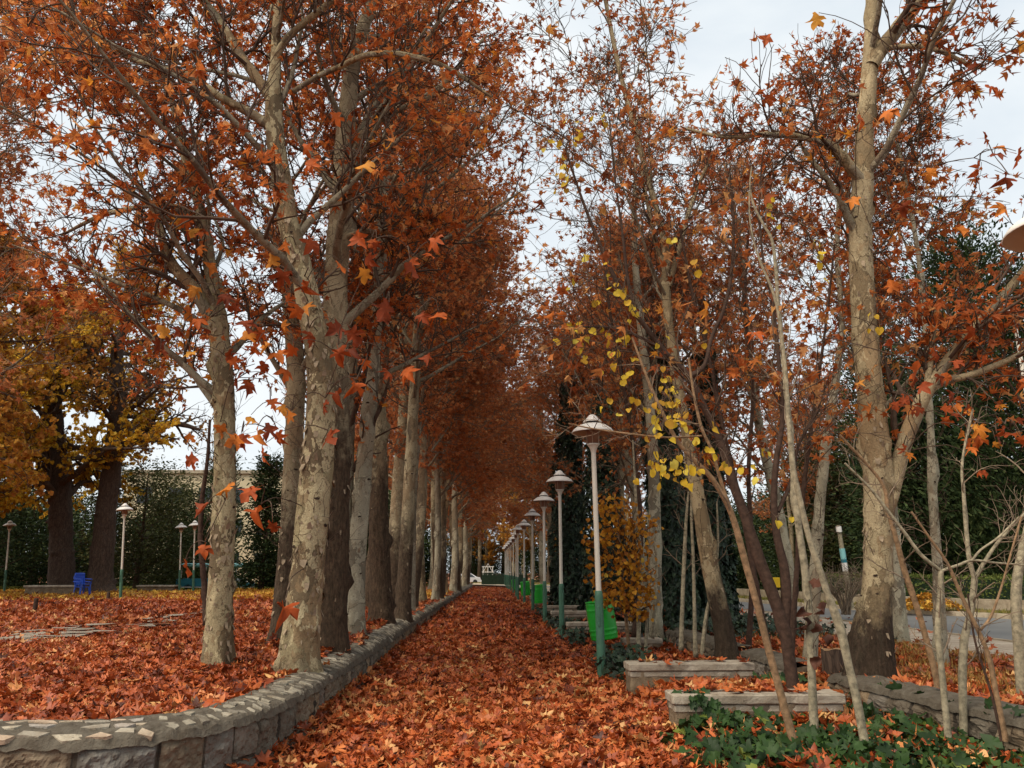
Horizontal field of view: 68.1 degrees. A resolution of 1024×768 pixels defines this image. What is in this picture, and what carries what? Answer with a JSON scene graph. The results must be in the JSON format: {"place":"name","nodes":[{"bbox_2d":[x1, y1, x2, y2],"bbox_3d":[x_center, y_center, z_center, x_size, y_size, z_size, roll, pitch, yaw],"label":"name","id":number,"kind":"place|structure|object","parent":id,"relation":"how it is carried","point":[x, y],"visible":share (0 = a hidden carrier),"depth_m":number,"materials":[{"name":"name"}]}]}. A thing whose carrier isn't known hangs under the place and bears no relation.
{"place":"outdoors","nodes":[
{"label":"outdoors","id":0,"kind":"place"},
{"bbox_2d":[0,578,470,720],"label":"ground","id":1,"kind":"structure","parent":0,"point":[163,625],"depth_m":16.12,"materials":[{"name":"orange plant"}]},
{"bbox_2d":[0,338,49,517],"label":"old elm tree","id":2,"kind":"object","parent":1,"relation":"on","point":[7,500],"visible":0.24,"depth_m":37.61,"materials":[{"name":"orange plant"}]},
{"bbox_2d":[0,49,77,353],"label":"plane tree","id":3,"kind":"object","parent":1,"relation":"on","point":[18,242],"visible":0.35,"depth_m":22.30,"materials":[{"name":"orange plant"}]},
{"bbox_2d":[0,477,81,586],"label":"conifer tree","id":4,"kind":"object","parent":1,"relation":"on","point":[20,526],"visible":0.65,"depth_m":48.38,"materials":[{"name":"green plant"}]},
{"bbox_2d":[0,489,93,586],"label":"conifer tree","id":5,"kind":"object","parent":1,"relation":"on","point":[44,572],"visible":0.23,"depth_m":51.27,"materials":[{"name":"green plant"}]},
{"bbox_2d":[0,219,124,499],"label":"old elm tree","id":6,"kind":"object","parent":1,"relation":"on","point":[11,416],"visible":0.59,"depth_m":31.66,"materials":[{"name":"orange plant"}]},
{"bbox_2d":[0,0,152,403],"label":"plane tree","id":7,"kind":"object","parent":1,"relation":"on","point":[13,171],"visible":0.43,"depth_m":15.78,"materials":[{"name":"orange plant"}]},
{"bbox_2d":[0,279,180,584],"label":"old elm tree","id":8,"kind":"object","parent":1,"relation":"on","point":[57,465],"visible":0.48,"depth_m":41.37,"materials":[{"name":"yellow plant"}]},
{"bbox_2d":[44,236,213,591],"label":"old elm tree","id":9,"kind":"object","parent":1,"relation":"on","point":[100,573],"visible":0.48,"depth_m":42.18,"materials":[{"name":"orange plant"}]},
{"bbox_2d":[73,448,210,588],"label":"conifer tree","id":10,"kind":"object","parent":1,"relation":"on","point":[139,559],"visible":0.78,"depth_m":48.13,"materials":[{"name":"green plant"}]},
{"bbox_2d":[123,465,208,584],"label":"conifer tree","id":11,"kind":"object","parent":1,"relation":"on","point":[188,486],"visible":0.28,"depth_m":58.21,"materials":[{"name":"green plant"}]},
{"bbox_2d":[0,0,380,668],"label":"plane tree","id":12,"kind":"object","parent":1,"relation":"on","point":[208,294],"visible":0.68,"depth_m":9.80,"materials":[{"name":"orange plant"}]},
{"bbox_2d":[193,410,210,625],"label":"sapling","id":13,"kind":"object","parent":1,"relation":"on","point":[203,577],"visible":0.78,"depth_m":14.06,"materials":[{"name":"brown plant"}]},
{"bbox_2d":[181,448,249,577],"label":"conifer tree","id":14,"kind":"object","parent":1,"relation":"on","point":[205,532],"visible":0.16,"depth_m":58.39,"materials":[{"name":"green plant"}]},
{"bbox_2d":[0,583,472,767],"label":"garden wall","id":15,"kind":"structure","parent":1,"relation":"on","point":[248,726],"depth_m":5.23,"materials":[{"name":"grey stone"}]},
{"bbox_2d":[118,470,390,582],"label":"pale building","id":16,"kind":"structure","parent":1,"relation":"on","point":[246,481],"depth_m":82.77,"materials":[{"name":"concrete"}]},
{"bbox_2d":[233,448,283,588],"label":"conifer tree","id":17,"kind":"object","parent":1,"relation":"on","point":[250,570],"visible":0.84,"depth_m":45.45,"materials":[{"name":"green plant"}]},
{"bbox_2d":[0,0,520,672],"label":"plane tree","id":18,"kind":"object","parent":1,"relation":"on","point":[300,620],"visible":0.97,"depth_m":8.67,"materials":[{"name":"orange plant"}]},
{"bbox_2d":[131,0,462,646],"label":"plane tree","id":19,"kind":"object","parent":1,"relation":"on","point":[295,387],"visible":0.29,"depth_m":12.77,"materials":[{"name":"orange plant"}]},
{"bbox_2d":[223,0,544,626],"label":"plane tree","id":20,"kind":"object","parent":1,"relation":"on","point":[382,604],"visible":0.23,"depth_m":16.10,"materials":[{"name":"brown plant"}]},
{"bbox_2d":[213,0,564,653],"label":"plane tree","id":21,"kind":"object","parent":1,"relation":"on","point":[338,584],"visible":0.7,"depth_m":11.22,"materials":[{"name":"beige plant"}]},
{"bbox_2d":[257,126,536,609],"bbox_3d":[-4.127,-1.413,24.695,9.329,17.000,7.343,-3,-14,13],"label":"plane tree","id":22,"kind":"object","parent":1,"relation":"on","point":[488,271],"visible":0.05,"depth_m":25.02,"materials":[{"name":"brown plant"}]},
{"bbox_2d":[278,0,545,634],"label":"plane tree","id":23,"kind":"object","parent":1,"relation":"on","point":[359,501],"visible":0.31,"depth_m":13.72,"materials":[{"name":"orange plant"}]},
{"bbox_2d":[318,116,512,600],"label":"plane tree","id":24,"kind":"object","parent":1,"relation":"on","point":[398,470],"visible":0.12,"depth_m":20.28,"materials":[{"name":"brown plant"}]},
{"bbox_2d":[355,234,484,610],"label":"plane tree","id":25,"kind":"object","parent":1,"relation":"on","point":[391,454],"visible":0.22,"depth_m":21.57,"materials":[{"name":"brown plant"}]},
{"bbox_2d":[323,129,530,607],"bbox_3d":[-2.659,-1.075,24.252,6.590,16.128,6.510,1,-14,-3],"label":"plane tree","id":26,"kind":"object","parent":1,"relation":"on","point":[426,444],"visible":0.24,"depth_m":24.54,"materials":[{"name":"brown plant"}]},
{"bbox_2d":[354,204,529,603],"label":"plane tree","id":27,"kind":"object","parent":1,"relation":"on","point":[422,590],"visible":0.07,"depth_m":26.53,"materials":[{"name":"brown plant"}]},
{"bbox_2d":[361,301,525,594],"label":"plane tree","id":28,"kind":"object","parent":1,"relation":"on","point":[444,499],"visible":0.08,"depth_m":34.04,"materials":[{"name":"brown plant"}]},
{"bbox_2d":[390,263,535,598],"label":"plane tree","id":29,"kind":"object","parent":1,"relation":"on","point":[432,484],"visible":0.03,"depth_m":32.49,"materials":[{"name":"brown plant"}]},
{"bbox_2d":[363,4,580,621],"bbox_3d":[-1.124,-1.883,18.988,6.638,15.005,7.388,0,-14,-2],"label":"plane tree","id":30,"kind":"object","parent":1,"relation":"on","point":[403,609],"visible":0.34,"depth_m":18.34,"materials":[{"name":"brown plant"}]},
{"bbox_2d":[388,317,557,592],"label":"plane tree","id":31,"kind":"object","parent":1,"relation":"on","point":[520,455],"visible":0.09,"depth_m":38.25,"materials":[{"name":"brown plant"}]},
{"bbox_2d":[388,221,558,488],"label":"plane tree","id":32,"kind":"object","parent":1,"relation":"on","point":[528,290],"depth_m":28.52,"materials":[{"name":"brown plant"}]},
{"bbox_2d":[430,395,533,585],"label":"plane tree","id":33,"kind":"object","parent":1,"relation":"on","point":[465,556],"visible":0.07,"depth_m":57.60,"materials":[{"name":"brown plant"}]},
{"bbox_2d":[411,251,557,600],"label":"plane tree","id":34,"kind":"object","parent":1,"relation":"on","point":[462,463],"visible":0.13,"depth_m":28.35,"materials":[{"name":"brown plant"}]},
{"bbox_2d":[448,390,529,571],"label":"plane tree","id":35,"kind":"object","parent":1,"relation":"on","point":[460,532],"visible":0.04,"depth_m":49.17,"materials":[{"name":"brown plant"}]},
{"bbox_2d":[427,304,558,592],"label":"plane tree","id":36,"kind":"object","parent":1,"relation":"on","point":[455,556],"visible":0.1,"depth_m":41.31,"materials":[{"name":"brown plant"}]},
{"bbox_2d":[279,629,676,767],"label":"path","id":37,"kind":"structure","parent":0,"point":[627,746],"depth_m":7.10,"materials":[{"name":"soil"}]},
{"bbox_2d":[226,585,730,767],"bbox_3d":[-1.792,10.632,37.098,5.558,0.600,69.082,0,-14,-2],"label":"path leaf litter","id":38,"kind":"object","parent":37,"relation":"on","point":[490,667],"visible":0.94,"depth_m":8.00,"materials":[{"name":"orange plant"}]},
{"bbox_2d":[0,0,1023,572],"label":"sky","id":39,"kind":"structure","parent":0,"point":[727,27],"materials":[{"name":"white"}]},
{"bbox_2d":[477,579,801,591],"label":"lawn","id":40,"kind":"structure","parent":0,"point":[548,583],"depth_m":80.76,"materials":[{"name":"green plant"}]},
{"bbox_2d":[471,480,507,574],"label":"amber tree","id":41,"kind":"object","parent":40,"relation":"on","point":[492,545],"visible":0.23,"depth_m":95.45,"materials":[{"name":"orange plant"}]},
{"bbox_2d":[493,486,538,573],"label":"amber tree","id":42,"kind":"object","parent":40,"relation":"on","point":[506,534],"visible":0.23,"depth_m":85.98,"materials":[{"name":"orange plant"}]},
{"bbox_2d":[737,364,834,564],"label":"plane tree","id":43,"kind":"object","parent":40,"relation":"on","point":[791,525],"visible":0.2,"depth_m":39.70,"materials":[{"name":"brown plant"}]},
{"bbox_2d":[737,442,860,584],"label":"conifer tree","id":44,"kind":"object","parent":40,"relation":"on","point":[768,538],"visible":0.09,"depth_m":43.34,"materials":[{"name":"green plant"}]},
{"bbox_2d":[767,405,903,577],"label":"conifer tree","id":45,"kind":"object","parent":40,"relation":"on","point":[836,510],"visible":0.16,"depth_m":39.62,"materials":[{"name":"green plant"}]},
{"bbox_2d":[822,293,930,573],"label":"conifer tree","id":46,"kind":"object","parent":40,"relation":"on","point":[850,382],"visible":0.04,"depth_m":39.13,"materials":[{"name":"green plant"}]},
{"bbox_2d":[736,589,1023,610],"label":"roadside wall","id":47,"kind":"structure","parent":40,"relation":"on","point":[989,604],"depth_m":25.31,"materials":[{"name":"concrete"}]},
{"bbox_2d":[804,372,1023,586],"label":"conifer tree","id":48,"kind":"object","parent":40,"relation":"on","point":[902,515],"visible":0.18,"depth_m":30.36,"materials":[{"name":"green plant"}]},
{"bbox_2d":[821,572,1023,599],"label":"clipped hedge","id":49,"kind":"object","parent":40,"relation":"on","point":[991,593],"visible":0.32,"depth_m":25.88,"materials":[{"name":"green plant"}]},
{"bbox_2d":[838,330,1023,578],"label":"conifer tree","id":50,"kind":"object","parent":40,"relation":"on","point":[919,466],"visible":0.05,"depth_m":32.48,"materials":[{"name":"green plant"}]},
{"bbox_2d":[854,183,1023,579],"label":"conifer tree","id":51,"kind":"object","parent":40,"relation":"on","point":[932,259],"visible":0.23,"depth_m":29.66,"materials":[{"name":"green plant"}]},
{"bbox_2d":[883,194,1023,593],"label":"conifer tree","id":52,"kind":"object","parent":40,"relation":"on","point":[974,479],"visible":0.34,"depth_m":27.86,"materials":[{"name":"green plant"}]},
{"bbox_2d":[448,573,833,707],"bbox_3d":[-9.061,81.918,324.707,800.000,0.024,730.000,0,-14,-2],"label":"ground","id":53,"kind":"structure","parent":0,"point":[657,701],"depth_m":13.55,"materials":[{"name":"soil"}]},
{"bbox_2d":[475,354,585,593],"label":"plane tree","id":54,"kind":"object","parent":53,"relation":"on","point":[537,507],"visible":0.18,"depth_m":42.73,"materials":[{"name":"brown plant"}]},
{"bbox_2d":[508,331,606,553],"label":"plane tree","id":55,"kind":"object","parent":53,"relation":"on","point":[539,443],"visible":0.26,"depth_m":31.57,"materials":[{"name":"brown plant"}]},
{"bbox_2d":[546,470,572,635],"bbox_3d":[1.133,3.982,17.596,0.652,3.964,0.652,12,-18,-40],"label":"lamp post","id":56,"kind":"object","parent":53,"relation":"on","point":[559,479],"visible":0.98,"depth_m":17.68,"materials":[{"name":"grey metal"}]},
{"bbox_2d":[484,317,637,565],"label":"plane tree","id":57,"kind":"object","parent":53,"relation":"on","point":[518,479],"visible":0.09,"depth_m":36.02,"materials":[{"name":"orange plant"}]},
{"bbox_2d":[523,278,615,604],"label":"ivy covered tree","id":58,"kind":"object","parent":53,"relation":"on","point":[571,555],"visible":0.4,"depth_m":26.88,"materials":[{"name":"green plant"}]},
{"bbox_2d":[532,295,637,621],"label":"ivy covered tree","id":59,"kind":"object","parent":53,"relation":"on","point":[602,472],"visible":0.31,"depth_m":23.82,"materials":[{"name":"green plant"}]},
{"bbox_2d":[572,414,612,676],"bbox_3d":[1.252,2.392,11.171,0.652,3.964,0.652,0,-14,-2],"label":"lamp post","id":60,"kind":"object","parent":53,"relation":"on","point":[593,444],"visible":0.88,"depth_m":11.21,"materials":[{"name":"white metal"}]},
{"bbox_2d":[585,599,617,640],"bbox_3d":[1.651,4.540,13.989,0.592,1.107,0.569,0,-14,-2],"label":"litter bin","id":61,"kind":"object","parent":53,"relation":"on","point":[610,629],"visible":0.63,"depth_m":13.83,"materials":[{"name":"green paint"}]},
{"bbox_2d":[196,591,1023,767],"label":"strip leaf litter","id":62,"kind":"object","parent":53,"relation":"on","point":[736,683],"visible":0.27,"depth_m":8.07,"materials":[{"name":"orange plant"}]},
{"bbox_2d":[571,223,665,636],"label":"sapling","id":63,"kind":"object","parent":62,"relation":"on","point":[644,451],"visible":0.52,"depth_m":15.92,"materials":[{"name":"brown plant"}]},
{"bbox_2d":[555,91,724,638],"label":"plane tree","id":64,"kind":"object","parent":62,"relation":"on","point":[654,494],"visible":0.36,"depth_m":16.69,"materials":[{"name":"brown plant"}]},
{"bbox_2d":[661,479,699,651],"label":"sapling","id":65,"kind":"object","parent":62,"relation":"on","point":[681,623],"visible":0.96,"depth_m":11.70,"materials":[{"name":"beige plant"}]},
{"bbox_2d":[752,209,899,651],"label":"sapling","id":66,"kind":"object","parent":62,"relation":"on","point":[818,304],"visible":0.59,"depth_m":10.55,"materials":[{"name":"orange plant"}]},
{"bbox_2d":[580,440,663,651],"bbox_3d":[1.876,2.841,13.137,1.499,3.861,1.610,0,-14,-2],"label":"yellow shrub","id":67,"kind":"object","parent":53,"relation":"on","point":[629,566],"visible":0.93,"depth_m":13.09,"materials":[{"name":"beige plant"}]},
{"bbox_2d":[488,0,807,659],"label":"plane tree","id":68,"kind":"object","parent":53,"relation":"on","point":[726,645],"visible":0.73,"depth_m":12.51,"materials":[{"name":"brown plant"}]},
{"bbox_2d":[543,202,766,640],"bbox_3d":[3.478,0.749,18.054,5.128,10.194,5.187,-4,-14,14],"label":"ivy covered tree","id":69,"kind":"object","parent":53,"relation":"on","point":[672,534],"visible":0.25,"depth_m":17.00,"materials":[{"name":"brown plant"}]},
{"bbox_2d":[545,323,796,740],"bbox_3d":[1.293,1.246,6.245,2.033,3.749,0.878,0,-14,-2],"label":"yellow leaf sapling","id":70,"kind":"object","parent":53,"relation":"on","point":[670,423],"visible":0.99,"depth_m":6.30,"materials":[{"name":"beige plant"}]},
{"bbox_2d":[623,660,754,699],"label":"concrete parapet","id":71,"kind":"structure","parent":53,"relation":"on","point":[637,673],"depth_m":9.33,"materials":[{"name":"grey concrete"}]},
{"bbox_2d":[478,24,915,688],"bbox_3d":[2.025,-0.387,8.682,4.834,8.056,2.763,0,-14,-2],"label":"yellow leaf sapling","id":72,"kind":"object","parent":53,"relation":"on","point":[780,610],"visible":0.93,"depth_m":8.67,"materials":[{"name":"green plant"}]},
{"bbox_2d":[665,627,750,659],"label":"stone wall","id":73,"kind":"structure","parent":53,"relation":"on","point":[672,636],"depth_m":13.13,"materials":[{"name":"grey stone"}]},
{"bbox_2d":[532,606,896,681],"bbox_3d":[3.933,6.047,19.076,6.179,0.858,18.899,0,-14,-2],"label":"dark ground ivy","id":74,"kind":"object","parent":53,"relation":"on","point":[617,657],"visible":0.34,"depth_m":14.34,"materials":[{"name":"green plant"}]},
{"bbox_2d":[672,671,807,717],"bbox_3d":[2.634,3.294,8.009,0.917,0.433,2.760,-9,-17,33],"label":"trailing ivy","id":75,"kind":"object","parent":53,"relation":"on","point":[698,699],"visible":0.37,"depth_m":7.09,"materials":[{"name":"green plant"}]},
{"bbox_2d":[665,689,845,731],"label":"concrete parapet","id":76,"kind":"structure","parent":53,"relation":"on","point":[832,701],"depth_m":7.16,"materials":[{"name":"grey concrete"}]},
{"bbox_2d":[717,134,819,728],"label":"sapling","id":77,"kind":"object","parent":53,"relation":"on","point":[811,671],"visible":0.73,"depth_m":7.04,"materials":[{"name":"brown plant"}]},
{"bbox_2d":[793,563,833,669],"bbox_3d":[2.698,2.070,6.792,0.283,0.912,0.251,4,-14,-15],"label":"dead leaf cluster","id":78,"kind":"object","parent":77,"relation":"attached to","point":[815,662],"visible":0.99,"depth_m":6.76,"materials":[{"name":"brown plant"}]},
{"bbox_2d":[740,648,807,687],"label":"stone wall","id":79,"kind":"structure","parent":53,"relation":"on","point":[757,657],"depth_m":9.96,"materials":[{"name":"grey stone"}]},
{"bbox_2d":[627,177,771,653],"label":"sapling","id":80,"kind":"object","parent":79,"relation":"on","point":[718,410],"visible":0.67,"depth_m":11.08,"materials":[{"name":"orange plant"}]},
{"bbox_2d":[726,183,868,740],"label":"sapling","id":81,"kind":"object","parent":53,"relation":"on","point":[848,664],"visible":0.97,"depth_m":6.29,"materials":[{"name":"beige plant"}]},
{"bbox_2d":[659,680,1023,767],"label":"ground ivy","id":82,"kind":"object","parent":53,"relation":"on","point":[763,743],"visible":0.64,"depth_m":5.86,"materials":[{"name":"green plant"}]},
{"bbox_2d":[836,439,1023,737],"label":"sapling","id":83,"kind":"object","parent":82,"relation":"on","point":[939,604],"visible":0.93,"depth_m":6.47,"materials":[{"name":"grey plant"}]},
{"bbox_2d":[826,672,1023,753],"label":"stone wall","id":84,"kind":"structure","parent":53,"relation":"on","point":[907,700],"depth_m":6.82,"materials":[{"name":"grey stone"}]},
{"bbox_2d":[817,412,939,687],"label":"sapling","id":85,"kind":"object","parent":84,"relation":"on","point":[920,619],"visible":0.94,"depth_m":7.28,"materials":[{"name":"beige plant"}]},
{"bbox_2d":[942,381,1023,735],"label":"sapling","id":86,"kind":"object","parent":53,"relation":"on","point":[963,664],"visible":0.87,"depth_m":6.57,"materials":[{"name":"grey plant"}]},
{"bbox_2d":[473,584,1012,661],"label":"pavement","id":87,"kind":"structure","parent":0,"point":[1006,647],"depth_m":13.66,"materials":[{"name":"grey concrete"}]},
{"bbox_2d":[479,386,558,583],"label":"plane tree","id":88,"kind":"object","parent":87,"relation":"on","point":[517,513],"visible":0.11,"depth_m":50.59,"materials":[{"name":"orange plant"}]},
{"bbox_2d":[724,47,1002,643],"bbox_3d":[6.561,-0.924,14.259,5.768,11.255,3.974,11,-18,-38],"label":"plane tree","id":89,"kind":"object","parent":87,"relation":"on","point":[900,626],"visible":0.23,"depth_m":14.44,"materials":[{"name":"orange plant"}]},
{"bbox_2d":[547,586,1023,639],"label":"road","id":90,"kind":"structure","parent":0,"point":[1002,630],"depth_m":20.28,"materials":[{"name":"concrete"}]},
{"bbox_2d":[821,557,862,614],"bbox_3d":[9.531,5.862,22.092,2.035,1.659,2.247,-5,-15,20],"label":"bare shrub","id":91,"kind":"object","parent":90,"relation":"on","point":[845,606],"visible":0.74,"depth_m":21.77,"materials":[{"name":"grey plant"}]},
{"bbox_2d":[620,615,1019,704],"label":"bank","id":92,"kind":"structure","parent":0,"point":[1008,666],"depth_m":10.18,"materials":[{"name":"brown plant"}]},
{"bbox_2d":[527,187,688,610],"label":"plane tree","id":93,"kind":"object","parent":92,"relation":"on","point":[628,468],"visible":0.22,"depth_m":20.36,"materials":[{"name":"brown plant"}]},
{"bbox_2d":[512,229,714,603],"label":"plane tree","id":94,"kind":"object","parent":92,"relation":"on","point":[570,465],"visible":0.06,"depth_m":25.12,"materials":[{"name":"orange plant"}]},
{"bbox_2d":[604,224,803,619],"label":"ivy covered tree","id":95,"kind":"object","parent":92,"relation":"on","point":[727,561],"visible":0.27,"depth_m":17.71,"materials":[{"name":"brown plant"}]},
{"bbox_2d":[628,133,826,620],"bbox_3d":[5.375,-0.382,18.368,4.429,12.076,4.812,-10,-17,35],"label":"plane tree","id":96,"kind":"object","parent":92,"relation":"on","point":[732,416],"visible":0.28,"depth_m":17.77,"materials":[{"name":"brown plant"}]},
{"bbox_2d":[675,199,803,648],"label":"sapling","id":97,"kind":"object","parent":92,"relation":"on","point":[747,483],"visible":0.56,"depth_m":12.64,"materials":[{"name":"brown plant"}]},
{"bbox_2d":[691,0,951,658],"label":"plane tree","id":98,"kind":"object","parent":92,"relation":"on","point":[818,525],"visible":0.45,"depth_m":12.10,"materials":[{"name":"orange plant"}]},
{"bbox_2d":[641,0,1023,678],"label":"plane tree","id":99,"kind":"object","parent":92,"relation":"on","point":[871,640],"visible":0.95,"depth_m":9.01,"materials":[{"name":"orange plant"}]},
{"bbox_2d":[785,74,1023,662],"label":"plane tree","id":100,"kind":"object","parent":92,"relation":"on","point":[924,137],"visible":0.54,"depth_m":11.41,"materials":[{"name":"orange plant"}]},
{"bbox_2d":[887,496,1023,741],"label":"sapling","id":101,"kind":"object","parent":92,"relation":"on","point":[1002,723],"visible":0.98,"depth_m":6.03,"materials":[{"name":"beige plant"}]},
{"bbox_2d":[913,541,1003,745],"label":"sapling","id":102,"kind":"object","parent":92,"relation":"on","point":[988,684],"visible":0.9,"depth_m":6.04,"materials":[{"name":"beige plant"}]},
{"bbox_2d":[988,309,1023,694],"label":"sapling","id":103,"kind":"object","parent":92,"relation":"on","point":[1017,623],"visible":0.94,"depth_m":7.38,"materials":[{"name":"beige plant"}]},
{"label":"lawn","id":104,"kind":"structure","parent":0,"visible":0},
{"bbox_2d":[9,487,148,584],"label":"conifer tree","id":105,"kind":"object","parent":104,"relation":"on","point":[88,527],"visible":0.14,"depth_m":55.88,"materials":[{"name":"green plant"}]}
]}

